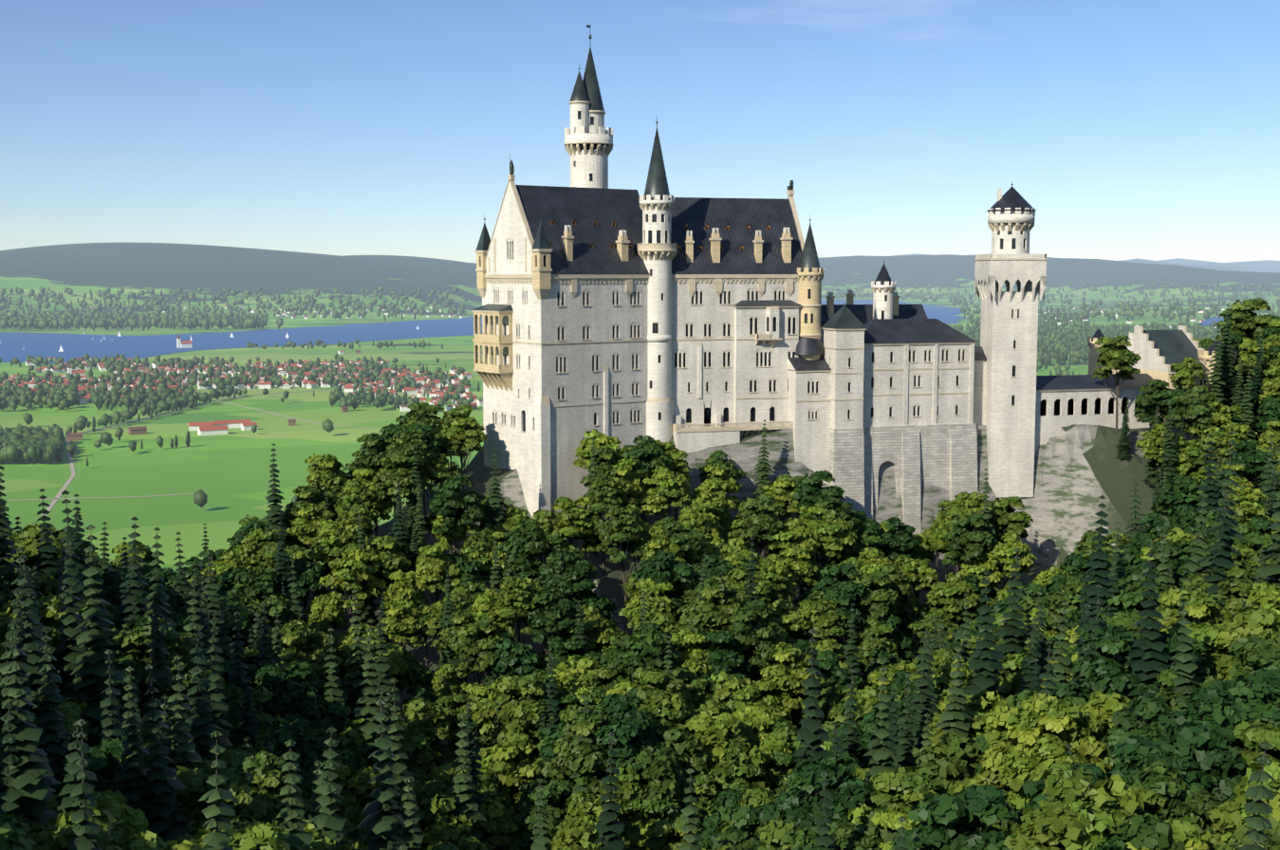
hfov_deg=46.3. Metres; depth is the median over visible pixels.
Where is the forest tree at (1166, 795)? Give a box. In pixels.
[1111,758,1223,835]
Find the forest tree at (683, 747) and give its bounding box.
[659,725,713,803]
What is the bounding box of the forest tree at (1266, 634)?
[1229,628,1278,672]
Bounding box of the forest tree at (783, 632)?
[757,607,788,637]
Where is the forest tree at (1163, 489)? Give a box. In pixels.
[1160,471,1168,492]
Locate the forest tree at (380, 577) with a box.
[369,541,395,613]
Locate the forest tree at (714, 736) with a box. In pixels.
[684,711,750,783]
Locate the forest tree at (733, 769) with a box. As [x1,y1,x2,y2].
[706,738,770,802]
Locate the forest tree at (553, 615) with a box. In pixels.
[523,586,576,655]
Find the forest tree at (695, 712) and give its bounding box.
[681,707,709,735]
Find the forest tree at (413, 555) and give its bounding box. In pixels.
[407,522,426,597]
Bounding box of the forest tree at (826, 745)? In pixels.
[819,737,836,751]
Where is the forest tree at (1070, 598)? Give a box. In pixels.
[1035,575,1094,629]
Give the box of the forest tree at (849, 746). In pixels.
[836,668,861,765]
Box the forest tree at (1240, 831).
[1226,807,1279,849]
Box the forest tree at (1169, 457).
[1150,402,1179,501]
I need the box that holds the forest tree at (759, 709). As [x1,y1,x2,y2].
[737,701,780,728]
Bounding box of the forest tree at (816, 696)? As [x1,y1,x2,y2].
[801,673,821,718]
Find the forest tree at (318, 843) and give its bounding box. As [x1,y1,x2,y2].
[301,815,368,849]
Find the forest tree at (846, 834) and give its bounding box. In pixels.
[817,805,899,849]
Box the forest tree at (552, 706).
[542,653,561,740]
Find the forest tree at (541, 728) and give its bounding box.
[537,713,545,776]
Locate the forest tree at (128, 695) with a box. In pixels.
[120,666,147,756]
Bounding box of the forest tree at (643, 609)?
[638,590,648,627]
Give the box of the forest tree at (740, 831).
[721,802,776,849]
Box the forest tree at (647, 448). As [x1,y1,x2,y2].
[618,434,672,520]
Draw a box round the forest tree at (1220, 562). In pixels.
[1203,493,1236,607]
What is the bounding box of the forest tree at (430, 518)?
[424,513,439,542]
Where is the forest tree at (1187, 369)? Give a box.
[1169,356,1208,428]
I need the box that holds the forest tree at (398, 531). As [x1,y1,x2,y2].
[375,480,411,607]
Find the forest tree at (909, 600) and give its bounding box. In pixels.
[894,589,918,630]
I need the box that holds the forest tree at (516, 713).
[487,673,556,746]
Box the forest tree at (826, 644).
[805,638,853,692]
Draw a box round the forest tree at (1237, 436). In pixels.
[1215,422,1248,447]
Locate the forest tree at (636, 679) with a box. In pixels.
[630,661,679,684]
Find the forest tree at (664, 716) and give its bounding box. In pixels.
[640,688,692,738]
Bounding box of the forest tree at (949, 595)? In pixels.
[925,572,981,623]
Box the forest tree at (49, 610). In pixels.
[8,593,89,671]
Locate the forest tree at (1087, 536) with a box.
[1071,530,1131,559]
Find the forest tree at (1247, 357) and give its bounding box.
[1231,341,1271,402]
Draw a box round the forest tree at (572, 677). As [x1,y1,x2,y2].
[547,656,610,706]
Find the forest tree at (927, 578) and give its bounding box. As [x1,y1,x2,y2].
[905,558,939,598]
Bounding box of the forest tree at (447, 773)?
[428,762,477,788]
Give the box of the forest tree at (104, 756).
[50,738,158,802]
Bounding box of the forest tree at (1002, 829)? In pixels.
[991,823,1007,832]
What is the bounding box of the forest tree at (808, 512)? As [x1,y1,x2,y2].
[796,504,830,591]
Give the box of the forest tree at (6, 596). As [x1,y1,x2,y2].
[0,573,15,606]
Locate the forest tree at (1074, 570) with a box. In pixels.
[1050,565,1110,595]
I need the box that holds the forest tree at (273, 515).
[261,444,288,539]
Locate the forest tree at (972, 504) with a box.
[961,491,994,528]
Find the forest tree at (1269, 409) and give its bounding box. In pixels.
[1253,395,1279,432]
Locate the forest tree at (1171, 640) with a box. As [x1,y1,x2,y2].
[1127,630,1224,697]
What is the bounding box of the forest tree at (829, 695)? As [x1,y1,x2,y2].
[793,673,841,727]
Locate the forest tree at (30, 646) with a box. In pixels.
[3,554,64,748]
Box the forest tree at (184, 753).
[166,654,204,822]
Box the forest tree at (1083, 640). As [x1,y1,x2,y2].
[1072,603,1092,676]
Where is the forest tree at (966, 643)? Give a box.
[957,593,974,677]
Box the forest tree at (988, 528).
[978,468,1005,606]
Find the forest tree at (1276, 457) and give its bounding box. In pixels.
[1259,449,1279,480]
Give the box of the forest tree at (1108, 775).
[1106,760,1130,804]
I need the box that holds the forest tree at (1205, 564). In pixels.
[1194,430,1243,617]
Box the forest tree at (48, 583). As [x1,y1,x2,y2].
[8,569,63,616]
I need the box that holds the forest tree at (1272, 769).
[1228,758,1279,807]
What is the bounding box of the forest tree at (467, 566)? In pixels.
[439,552,482,581]
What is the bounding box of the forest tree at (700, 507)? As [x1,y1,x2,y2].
[686,498,721,537]
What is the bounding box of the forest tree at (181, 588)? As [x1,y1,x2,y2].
[172,532,192,610]
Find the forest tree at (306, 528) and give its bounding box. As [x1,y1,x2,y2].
[286,501,334,549]
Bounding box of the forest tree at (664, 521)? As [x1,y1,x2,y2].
[652,516,676,527]
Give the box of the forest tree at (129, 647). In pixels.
[114,639,133,649]
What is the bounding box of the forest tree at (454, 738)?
[443,717,494,758]
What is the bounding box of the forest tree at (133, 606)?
[111,517,148,646]
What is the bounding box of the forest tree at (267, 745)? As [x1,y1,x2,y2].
[262,724,272,753]
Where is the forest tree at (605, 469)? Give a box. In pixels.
[578,445,622,520]
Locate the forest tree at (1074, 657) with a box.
[1039,652,1077,689]
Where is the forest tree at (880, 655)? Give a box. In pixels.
[859,648,902,680]
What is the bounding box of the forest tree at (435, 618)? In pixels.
[420,597,446,657]
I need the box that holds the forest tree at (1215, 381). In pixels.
[1199,322,1228,439]
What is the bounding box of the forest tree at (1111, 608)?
[1101,570,1119,628]
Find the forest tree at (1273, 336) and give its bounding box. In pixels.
[1261,318,1279,357]
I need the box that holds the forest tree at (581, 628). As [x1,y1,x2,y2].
[571,599,588,654]
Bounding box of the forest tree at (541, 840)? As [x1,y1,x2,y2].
[529,778,550,849]
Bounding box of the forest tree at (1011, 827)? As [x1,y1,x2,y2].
[991,823,1013,830]
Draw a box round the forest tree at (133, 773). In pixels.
[111,696,155,821]
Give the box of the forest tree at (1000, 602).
[975,599,1009,623]
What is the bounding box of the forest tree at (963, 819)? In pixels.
[893,784,1019,849]
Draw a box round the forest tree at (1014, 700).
[973,689,1037,730]
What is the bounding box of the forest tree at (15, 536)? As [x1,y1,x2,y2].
[6,531,25,540]
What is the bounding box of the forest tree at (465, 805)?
[448,712,487,841]
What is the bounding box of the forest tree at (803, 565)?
[781,546,818,600]
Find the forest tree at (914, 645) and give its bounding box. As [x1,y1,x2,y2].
[901,630,916,650]
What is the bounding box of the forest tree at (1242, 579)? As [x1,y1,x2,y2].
[1177,559,1276,621]
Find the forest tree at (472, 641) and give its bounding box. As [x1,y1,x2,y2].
[448,618,503,685]
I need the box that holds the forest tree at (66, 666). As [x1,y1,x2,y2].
[50,531,94,703]
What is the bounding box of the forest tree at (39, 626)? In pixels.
[21,566,45,662]
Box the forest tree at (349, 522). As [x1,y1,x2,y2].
[335,506,374,539]
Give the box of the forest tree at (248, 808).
[170,765,281,835]
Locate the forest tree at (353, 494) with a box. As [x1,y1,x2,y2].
[334,478,385,520]
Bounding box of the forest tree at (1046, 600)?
[1013,595,1051,643]
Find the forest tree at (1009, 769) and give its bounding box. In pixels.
[953,701,1049,812]
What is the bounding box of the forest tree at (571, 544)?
[568,537,575,597]
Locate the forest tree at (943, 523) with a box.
[941,519,963,583]
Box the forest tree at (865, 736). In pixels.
[826,723,878,760]
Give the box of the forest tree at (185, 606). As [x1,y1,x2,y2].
[180,591,189,615]
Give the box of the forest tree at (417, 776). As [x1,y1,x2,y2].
[411,772,423,781]
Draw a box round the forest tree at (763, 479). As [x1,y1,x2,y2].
[752,419,773,499]
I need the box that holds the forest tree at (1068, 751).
[1064,743,1073,755]
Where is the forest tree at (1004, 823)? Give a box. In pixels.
[993,795,1025,829]
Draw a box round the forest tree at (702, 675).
[676,657,718,692]
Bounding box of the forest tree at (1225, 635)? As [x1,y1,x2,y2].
[1187,606,1279,681]
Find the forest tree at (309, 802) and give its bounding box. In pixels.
[306,797,315,819]
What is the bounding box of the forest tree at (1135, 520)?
[1123,471,1142,551]
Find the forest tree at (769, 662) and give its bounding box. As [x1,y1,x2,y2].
[751,634,785,680]
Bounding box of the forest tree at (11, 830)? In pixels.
[0,812,37,849]
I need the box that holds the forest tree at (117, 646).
[82,627,127,651]
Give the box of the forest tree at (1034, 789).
[1013,761,1115,824]
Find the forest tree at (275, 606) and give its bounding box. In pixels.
[230,594,292,658]
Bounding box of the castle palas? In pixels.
[471,24,824,517]
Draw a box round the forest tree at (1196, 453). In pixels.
[1185,430,1236,480]
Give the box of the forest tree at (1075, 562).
[1045,553,1113,593]
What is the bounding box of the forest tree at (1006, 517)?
[988,496,1033,587]
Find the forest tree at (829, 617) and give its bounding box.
[800,598,846,646]
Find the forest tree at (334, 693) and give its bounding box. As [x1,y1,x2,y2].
[322,628,351,728]
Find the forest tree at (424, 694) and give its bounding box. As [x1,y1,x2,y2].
[400,687,439,712]
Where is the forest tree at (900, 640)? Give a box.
[866,614,917,660]
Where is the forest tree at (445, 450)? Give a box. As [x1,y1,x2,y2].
[431,446,451,484]
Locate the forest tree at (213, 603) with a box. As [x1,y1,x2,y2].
[204,550,232,646]
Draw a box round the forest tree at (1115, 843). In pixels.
[1096,834,1131,849]
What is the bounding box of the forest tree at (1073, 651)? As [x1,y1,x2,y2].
[1066,645,1077,659]
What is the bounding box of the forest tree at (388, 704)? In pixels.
[382,691,393,737]
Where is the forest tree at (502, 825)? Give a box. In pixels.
[476,786,521,849]
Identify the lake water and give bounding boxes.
[0,299,966,363]
[1198,316,1226,325]
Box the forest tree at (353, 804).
[334,766,416,823]
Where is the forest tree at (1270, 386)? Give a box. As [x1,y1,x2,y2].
[1254,365,1279,404]
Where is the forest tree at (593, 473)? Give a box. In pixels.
[578,438,605,556]
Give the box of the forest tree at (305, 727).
[267,719,328,787]
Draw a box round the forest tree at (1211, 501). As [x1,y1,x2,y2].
[1195,434,1223,517]
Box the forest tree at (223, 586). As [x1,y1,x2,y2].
[220,578,226,592]
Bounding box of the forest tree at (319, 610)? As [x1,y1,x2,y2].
[303,593,348,630]
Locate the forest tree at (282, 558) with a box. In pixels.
[271,506,294,608]
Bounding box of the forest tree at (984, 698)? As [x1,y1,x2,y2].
[919,686,1006,746]
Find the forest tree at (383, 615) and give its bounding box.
[376,593,391,643]
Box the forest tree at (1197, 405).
[1164,385,1219,469]
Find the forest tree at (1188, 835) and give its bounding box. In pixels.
[1119,818,1208,849]
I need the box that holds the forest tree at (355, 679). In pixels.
[342,589,372,725]
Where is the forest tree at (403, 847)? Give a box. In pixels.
[398,844,408,849]
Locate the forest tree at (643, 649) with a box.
[600,622,686,690]
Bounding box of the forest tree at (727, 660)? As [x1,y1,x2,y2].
[697,630,752,691]
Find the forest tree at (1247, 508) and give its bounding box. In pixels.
[1215,485,1274,524]
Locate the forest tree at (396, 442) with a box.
[385,439,404,521]
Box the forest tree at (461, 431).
[445,416,485,492]
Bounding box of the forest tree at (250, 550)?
[232,528,269,573]
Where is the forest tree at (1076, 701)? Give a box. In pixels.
[1036,695,1089,713]
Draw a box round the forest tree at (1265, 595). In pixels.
[1232,581,1279,626]
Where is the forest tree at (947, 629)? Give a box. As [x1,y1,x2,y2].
[921,617,956,649]
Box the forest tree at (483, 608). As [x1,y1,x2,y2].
[468,593,517,685]
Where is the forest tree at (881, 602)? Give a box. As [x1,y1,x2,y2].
[852,571,900,620]
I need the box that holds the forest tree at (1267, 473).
[1260,456,1269,500]
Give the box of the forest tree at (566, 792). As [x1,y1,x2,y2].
[561,775,601,797]
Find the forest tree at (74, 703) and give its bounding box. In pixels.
[61,696,101,735]
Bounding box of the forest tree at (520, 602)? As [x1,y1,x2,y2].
[492,575,537,668]
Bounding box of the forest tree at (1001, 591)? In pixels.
[996,584,1026,596]
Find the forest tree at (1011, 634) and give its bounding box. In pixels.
[993,547,1030,694]
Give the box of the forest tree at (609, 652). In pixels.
[602,648,620,658]
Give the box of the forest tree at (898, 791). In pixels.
[869,767,940,829]
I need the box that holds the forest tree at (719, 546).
[704,537,730,556]
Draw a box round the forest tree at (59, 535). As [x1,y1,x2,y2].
[25,530,102,596]
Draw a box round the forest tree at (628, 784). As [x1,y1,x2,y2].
[593,763,654,829]
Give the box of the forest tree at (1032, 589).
[1020,581,1051,597]
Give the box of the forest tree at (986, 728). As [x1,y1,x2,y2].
[973,723,989,757]
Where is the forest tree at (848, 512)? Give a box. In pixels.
[845,509,853,516]
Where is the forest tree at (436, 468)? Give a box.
[417,450,451,515]
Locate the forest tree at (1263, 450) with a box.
[1238,447,1269,488]
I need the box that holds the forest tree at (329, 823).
[307,726,348,849]
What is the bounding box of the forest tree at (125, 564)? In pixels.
[120,537,130,571]
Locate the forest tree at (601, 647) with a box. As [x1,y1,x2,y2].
[593,623,629,653]
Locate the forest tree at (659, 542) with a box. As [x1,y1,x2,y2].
[642,536,685,596]
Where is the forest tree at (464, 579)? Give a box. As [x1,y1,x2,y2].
[442,573,486,596]
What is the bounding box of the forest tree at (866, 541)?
[837,532,887,562]
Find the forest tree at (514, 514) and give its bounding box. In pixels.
[493,504,530,541]
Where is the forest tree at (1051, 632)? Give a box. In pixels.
[1025,607,1060,639]
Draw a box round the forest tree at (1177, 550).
[1137,537,1197,592]
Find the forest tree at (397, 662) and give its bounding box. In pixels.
[339,634,409,685]
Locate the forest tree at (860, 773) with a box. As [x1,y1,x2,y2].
[847,766,871,779]
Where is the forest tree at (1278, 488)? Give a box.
[1264,474,1279,491]
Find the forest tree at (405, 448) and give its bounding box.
[382,427,433,500]
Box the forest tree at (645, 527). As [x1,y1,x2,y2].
[620,515,650,571]
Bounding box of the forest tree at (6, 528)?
[0,453,13,533]
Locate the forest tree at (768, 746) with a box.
[746,737,792,787]
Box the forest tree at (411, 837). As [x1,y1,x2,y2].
[398,777,423,849]
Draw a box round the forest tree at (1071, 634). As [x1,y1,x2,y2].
[1063,625,1079,645]
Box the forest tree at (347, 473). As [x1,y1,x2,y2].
[346,464,389,535]
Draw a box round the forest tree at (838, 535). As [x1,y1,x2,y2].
[804,509,857,588]
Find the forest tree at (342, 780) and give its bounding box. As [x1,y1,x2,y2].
[312,758,351,815]
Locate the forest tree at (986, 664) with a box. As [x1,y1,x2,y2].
[968,570,1007,706]
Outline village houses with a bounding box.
[0,287,1224,441]
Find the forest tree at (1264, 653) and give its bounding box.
[1227,625,1279,683]
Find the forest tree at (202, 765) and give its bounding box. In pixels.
[191,756,223,774]
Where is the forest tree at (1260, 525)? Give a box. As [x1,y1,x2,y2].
[1247,517,1279,543]
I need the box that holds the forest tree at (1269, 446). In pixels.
[1263,443,1279,452]
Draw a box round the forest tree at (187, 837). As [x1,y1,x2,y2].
[164,833,195,849]
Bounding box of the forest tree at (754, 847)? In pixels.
[745,843,761,849]
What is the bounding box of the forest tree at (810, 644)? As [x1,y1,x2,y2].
[801,640,817,653]
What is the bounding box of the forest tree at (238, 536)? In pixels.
[226,519,265,564]
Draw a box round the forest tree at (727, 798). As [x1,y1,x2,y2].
[695,787,774,849]
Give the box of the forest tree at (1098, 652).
[1084,584,1105,660]
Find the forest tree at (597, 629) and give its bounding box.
[556,605,618,656]
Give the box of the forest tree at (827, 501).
[804,494,860,540]
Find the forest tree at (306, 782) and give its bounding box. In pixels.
[289,762,316,801]
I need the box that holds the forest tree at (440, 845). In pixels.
[426,841,458,849]
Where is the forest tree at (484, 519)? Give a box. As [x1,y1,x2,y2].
[454,494,494,537]
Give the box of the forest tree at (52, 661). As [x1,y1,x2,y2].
[45,651,74,688]
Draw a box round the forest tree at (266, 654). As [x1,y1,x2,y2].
[256,594,279,687]
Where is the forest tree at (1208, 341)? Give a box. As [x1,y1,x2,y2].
[1192,337,1214,344]
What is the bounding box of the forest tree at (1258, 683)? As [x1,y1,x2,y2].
[1209,668,1279,722]
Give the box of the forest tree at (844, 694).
[840,687,857,698]
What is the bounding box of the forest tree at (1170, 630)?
[1138,622,1197,655]
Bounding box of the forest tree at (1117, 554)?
[1107,521,1125,581]
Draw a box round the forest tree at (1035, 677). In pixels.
[1030,651,1040,692]
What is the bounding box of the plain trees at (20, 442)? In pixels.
[0,337,480,507]
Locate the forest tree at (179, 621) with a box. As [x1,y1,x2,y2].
[160,606,198,633]
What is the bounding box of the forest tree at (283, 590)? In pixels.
[280,582,287,607]
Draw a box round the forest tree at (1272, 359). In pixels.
[1268,352,1279,364]
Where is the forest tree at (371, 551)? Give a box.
[335,541,377,623]
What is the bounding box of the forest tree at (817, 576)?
[785,552,823,593]
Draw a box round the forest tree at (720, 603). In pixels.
[679,574,760,652]
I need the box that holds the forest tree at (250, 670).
[210,655,258,687]
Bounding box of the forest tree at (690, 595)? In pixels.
[675,584,704,620]
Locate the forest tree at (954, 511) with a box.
[939,507,980,572]
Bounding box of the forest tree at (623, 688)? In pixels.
[594,681,636,708]
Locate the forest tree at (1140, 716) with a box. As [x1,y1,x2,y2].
[1100,695,1172,798]
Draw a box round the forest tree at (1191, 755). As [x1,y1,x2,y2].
[1106,722,1246,827]
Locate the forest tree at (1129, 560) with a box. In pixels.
[1106,536,1154,578]
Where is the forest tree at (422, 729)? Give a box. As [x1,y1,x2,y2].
[376,696,461,770]
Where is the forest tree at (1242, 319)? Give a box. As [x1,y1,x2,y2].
[1216,297,1275,393]
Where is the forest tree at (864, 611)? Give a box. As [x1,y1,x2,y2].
[858,604,881,628]
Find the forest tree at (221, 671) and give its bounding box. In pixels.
[203,654,224,683]
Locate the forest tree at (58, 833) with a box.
[19,806,166,849]
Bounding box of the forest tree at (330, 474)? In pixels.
[304,453,351,495]
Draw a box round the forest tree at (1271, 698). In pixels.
[1224,686,1279,724]
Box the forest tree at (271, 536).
[251,526,292,566]
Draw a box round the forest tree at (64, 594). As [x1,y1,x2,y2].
[57,578,70,597]
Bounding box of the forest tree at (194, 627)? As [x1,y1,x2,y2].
[179,582,210,704]
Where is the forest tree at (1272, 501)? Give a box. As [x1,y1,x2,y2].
[1263,467,1279,518]
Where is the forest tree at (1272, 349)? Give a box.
[1265,345,1279,395]
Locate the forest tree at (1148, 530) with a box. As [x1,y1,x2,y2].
[1119,525,1152,553]
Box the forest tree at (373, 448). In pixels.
[342,432,393,537]
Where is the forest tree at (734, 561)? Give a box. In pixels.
[722,552,741,574]
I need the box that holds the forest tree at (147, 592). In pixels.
[112,588,175,613]
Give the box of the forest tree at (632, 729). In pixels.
[575,692,664,775]
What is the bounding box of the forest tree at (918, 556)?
[910,552,930,596]
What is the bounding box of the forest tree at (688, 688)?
[680,681,698,709]
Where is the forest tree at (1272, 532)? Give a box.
[1262,531,1279,552]
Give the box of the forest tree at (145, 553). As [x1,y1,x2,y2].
[111,541,162,568]
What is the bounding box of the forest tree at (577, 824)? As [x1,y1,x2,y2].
[547,791,622,849]
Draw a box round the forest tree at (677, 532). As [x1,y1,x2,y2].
[658,519,704,615]
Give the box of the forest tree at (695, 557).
[679,537,712,569]
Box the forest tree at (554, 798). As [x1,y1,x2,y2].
[508,776,576,849]
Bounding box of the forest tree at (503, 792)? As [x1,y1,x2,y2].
[495,785,515,810]
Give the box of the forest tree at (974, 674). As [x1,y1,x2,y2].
[966,638,981,693]
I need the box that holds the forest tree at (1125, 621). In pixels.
[1105,612,1146,638]
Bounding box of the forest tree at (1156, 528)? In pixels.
[1124,519,1173,552]
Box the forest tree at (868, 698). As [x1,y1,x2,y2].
[856,661,918,714]
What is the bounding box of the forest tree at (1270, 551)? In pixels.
[1263,550,1279,556]
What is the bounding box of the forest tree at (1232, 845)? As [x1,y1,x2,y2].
[1224,835,1275,849]
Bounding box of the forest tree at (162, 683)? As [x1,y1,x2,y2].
[145,596,183,735]
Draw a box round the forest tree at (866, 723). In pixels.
[858,710,877,742]
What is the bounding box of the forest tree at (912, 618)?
[893,596,927,633]
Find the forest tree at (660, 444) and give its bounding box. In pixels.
[648,440,669,515]
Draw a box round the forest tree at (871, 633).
[851,619,899,673]
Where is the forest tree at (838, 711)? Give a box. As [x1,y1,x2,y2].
[820,700,866,743]
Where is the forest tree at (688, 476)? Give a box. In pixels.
[672,467,692,520]
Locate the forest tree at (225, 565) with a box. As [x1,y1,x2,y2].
[200,550,243,583]
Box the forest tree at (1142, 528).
[1137,514,1147,534]
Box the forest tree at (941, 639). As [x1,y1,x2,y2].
[935,617,946,650]
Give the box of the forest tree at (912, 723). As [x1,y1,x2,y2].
[885,722,914,745]
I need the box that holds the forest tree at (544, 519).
[509,508,560,564]
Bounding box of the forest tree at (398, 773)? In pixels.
[384,678,423,849]
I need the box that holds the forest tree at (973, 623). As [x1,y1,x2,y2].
[966,619,980,630]
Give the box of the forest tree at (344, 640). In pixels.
[336,622,380,668]
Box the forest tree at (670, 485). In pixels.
[649,464,691,517]
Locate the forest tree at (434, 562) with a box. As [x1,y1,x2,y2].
[411,540,461,647]
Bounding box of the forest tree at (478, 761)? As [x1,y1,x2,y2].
[454,753,482,766]
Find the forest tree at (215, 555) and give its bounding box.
[197,548,229,589]
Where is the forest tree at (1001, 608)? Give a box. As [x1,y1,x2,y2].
[973,593,1031,640]
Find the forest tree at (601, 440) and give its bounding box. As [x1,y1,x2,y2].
[573,428,621,517]
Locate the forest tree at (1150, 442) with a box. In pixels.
[1135,424,1183,482]
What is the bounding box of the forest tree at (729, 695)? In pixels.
[705,669,754,714]
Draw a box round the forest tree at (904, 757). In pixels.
[890,680,917,774]
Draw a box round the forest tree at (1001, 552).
[985,532,1037,584]
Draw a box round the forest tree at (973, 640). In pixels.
[960,632,983,643]
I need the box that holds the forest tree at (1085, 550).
[1057,542,1112,574]
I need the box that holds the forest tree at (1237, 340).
[1223,334,1250,399]
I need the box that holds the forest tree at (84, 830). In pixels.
[67,718,102,849]
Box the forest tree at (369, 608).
[364,594,377,626]
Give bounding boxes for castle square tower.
[974,183,1047,497]
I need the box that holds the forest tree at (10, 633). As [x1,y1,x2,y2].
[0,547,30,713]
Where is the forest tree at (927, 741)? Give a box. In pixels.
[917,712,934,764]
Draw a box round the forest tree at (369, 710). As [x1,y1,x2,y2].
[353,618,389,764]
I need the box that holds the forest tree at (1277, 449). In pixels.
[1273,441,1279,454]
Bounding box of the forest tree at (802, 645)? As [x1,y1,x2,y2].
[772,638,814,667]
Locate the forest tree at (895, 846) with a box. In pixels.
[889,826,916,849]
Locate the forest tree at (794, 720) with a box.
[788,690,820,729]
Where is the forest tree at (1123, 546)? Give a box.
[1114,532,1131,548]
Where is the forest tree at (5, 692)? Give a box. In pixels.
[0,640,55,808]
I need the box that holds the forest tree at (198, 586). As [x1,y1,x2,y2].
[189,556,202,598]
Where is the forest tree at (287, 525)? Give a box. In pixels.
[264,508,310,549]
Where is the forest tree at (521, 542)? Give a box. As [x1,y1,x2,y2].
[497,519,562,588]
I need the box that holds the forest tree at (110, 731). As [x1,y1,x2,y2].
[97,649,127,771]
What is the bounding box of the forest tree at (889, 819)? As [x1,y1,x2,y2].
[846,803,917,849]
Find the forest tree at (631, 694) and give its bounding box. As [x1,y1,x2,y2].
[624,687,641,706]
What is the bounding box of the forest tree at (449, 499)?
[428,473,482,553]
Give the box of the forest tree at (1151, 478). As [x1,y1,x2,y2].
[1143,407,1163,488]
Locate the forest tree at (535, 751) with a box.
[526,734,549,780]
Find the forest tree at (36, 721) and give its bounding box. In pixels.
[0,690,66,759]
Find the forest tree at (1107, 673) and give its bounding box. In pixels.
[1049,621,1140,703]
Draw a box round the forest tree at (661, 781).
[622,744,688,829]
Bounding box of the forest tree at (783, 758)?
[767,748,800,795]
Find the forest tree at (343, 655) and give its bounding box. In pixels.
[318,637,348,682]
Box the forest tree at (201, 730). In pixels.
[185,636,222,759]
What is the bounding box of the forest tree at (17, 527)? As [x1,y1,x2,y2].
[13,517,21,535]
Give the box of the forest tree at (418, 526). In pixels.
[411,482,427,556]
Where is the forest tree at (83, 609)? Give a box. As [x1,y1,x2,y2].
[75,593,116,648]
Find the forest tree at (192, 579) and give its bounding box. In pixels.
[184,575,197,585]
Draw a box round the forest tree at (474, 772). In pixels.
[466,731,493,842]
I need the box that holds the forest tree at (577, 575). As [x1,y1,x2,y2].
[535,547,597,612]
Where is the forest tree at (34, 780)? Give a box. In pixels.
[0,622,61,842]
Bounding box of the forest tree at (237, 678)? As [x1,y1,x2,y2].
[227,612,253,691]
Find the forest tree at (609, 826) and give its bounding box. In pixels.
[592,731,625,849]
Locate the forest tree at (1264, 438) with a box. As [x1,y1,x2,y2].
[1257,420,1279,447]
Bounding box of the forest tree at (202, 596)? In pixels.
[197,574,218,654]
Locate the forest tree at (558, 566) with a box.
[540,544,567,655]
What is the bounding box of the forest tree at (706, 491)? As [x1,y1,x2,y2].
[686,480,736,519]
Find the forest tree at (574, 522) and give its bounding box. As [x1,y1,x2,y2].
[549,496,602,559]
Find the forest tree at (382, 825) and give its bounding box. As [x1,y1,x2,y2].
[356,686,406,849]
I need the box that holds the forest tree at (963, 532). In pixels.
[941,513,997,573]
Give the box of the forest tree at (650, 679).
[630,666,694,723]
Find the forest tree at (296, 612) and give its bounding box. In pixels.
[284,554,307,621]
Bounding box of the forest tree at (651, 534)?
[630,525,680,561]
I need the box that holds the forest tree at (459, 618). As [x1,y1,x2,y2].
[430,609,490,694]
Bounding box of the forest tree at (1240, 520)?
[1226,510,1247,526]
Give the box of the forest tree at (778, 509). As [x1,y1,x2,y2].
[756,493,787,551]
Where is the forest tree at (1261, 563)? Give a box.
[1255,542,1267,583]
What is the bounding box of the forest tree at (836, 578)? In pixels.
[813,562,869,639]
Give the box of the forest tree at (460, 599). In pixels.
[443,580,483,661]
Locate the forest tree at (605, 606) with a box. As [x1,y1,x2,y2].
[574,590,616,626]
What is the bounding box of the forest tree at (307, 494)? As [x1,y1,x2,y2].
[279,484,335,549]
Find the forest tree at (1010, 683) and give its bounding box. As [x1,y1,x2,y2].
[993,673,1024,697]
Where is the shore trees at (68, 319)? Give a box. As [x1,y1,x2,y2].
[0,280,1279,331]
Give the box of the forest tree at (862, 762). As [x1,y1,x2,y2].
[857,743,881,768]
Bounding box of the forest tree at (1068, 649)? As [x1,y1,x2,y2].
[1045,638,1075,657]
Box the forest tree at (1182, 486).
[1139,474,1221,527]
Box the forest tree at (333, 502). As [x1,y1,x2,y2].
[323,484,347,520]
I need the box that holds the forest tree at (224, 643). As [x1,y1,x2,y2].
[216,593,233,658]
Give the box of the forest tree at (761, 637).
[718,599,780,673]
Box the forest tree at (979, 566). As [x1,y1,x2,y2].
[957,555,1003,597]
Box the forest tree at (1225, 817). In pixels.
[1200,776,1279,849]
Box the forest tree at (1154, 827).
[1076,812,1197,849]
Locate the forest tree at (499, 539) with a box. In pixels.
[483,530,510,575]
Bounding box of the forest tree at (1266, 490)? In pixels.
[1259,436,1279,516]
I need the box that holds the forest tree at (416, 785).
[406,779,446,802]
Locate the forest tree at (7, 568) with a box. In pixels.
[0,478,22,609]
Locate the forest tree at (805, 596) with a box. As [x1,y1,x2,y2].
[793,588,820,607]
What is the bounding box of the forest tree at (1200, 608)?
[1156,585,1225,636]
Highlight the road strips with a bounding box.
[5,385,474,515]
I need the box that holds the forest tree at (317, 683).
[302,675,354,716]
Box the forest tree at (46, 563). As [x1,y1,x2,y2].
[32,488,63,579]
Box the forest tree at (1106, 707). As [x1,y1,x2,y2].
[1078,690,1155,745]
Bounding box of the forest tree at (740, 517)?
[731,504,765,549]
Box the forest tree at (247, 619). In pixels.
[180,593,259,638]

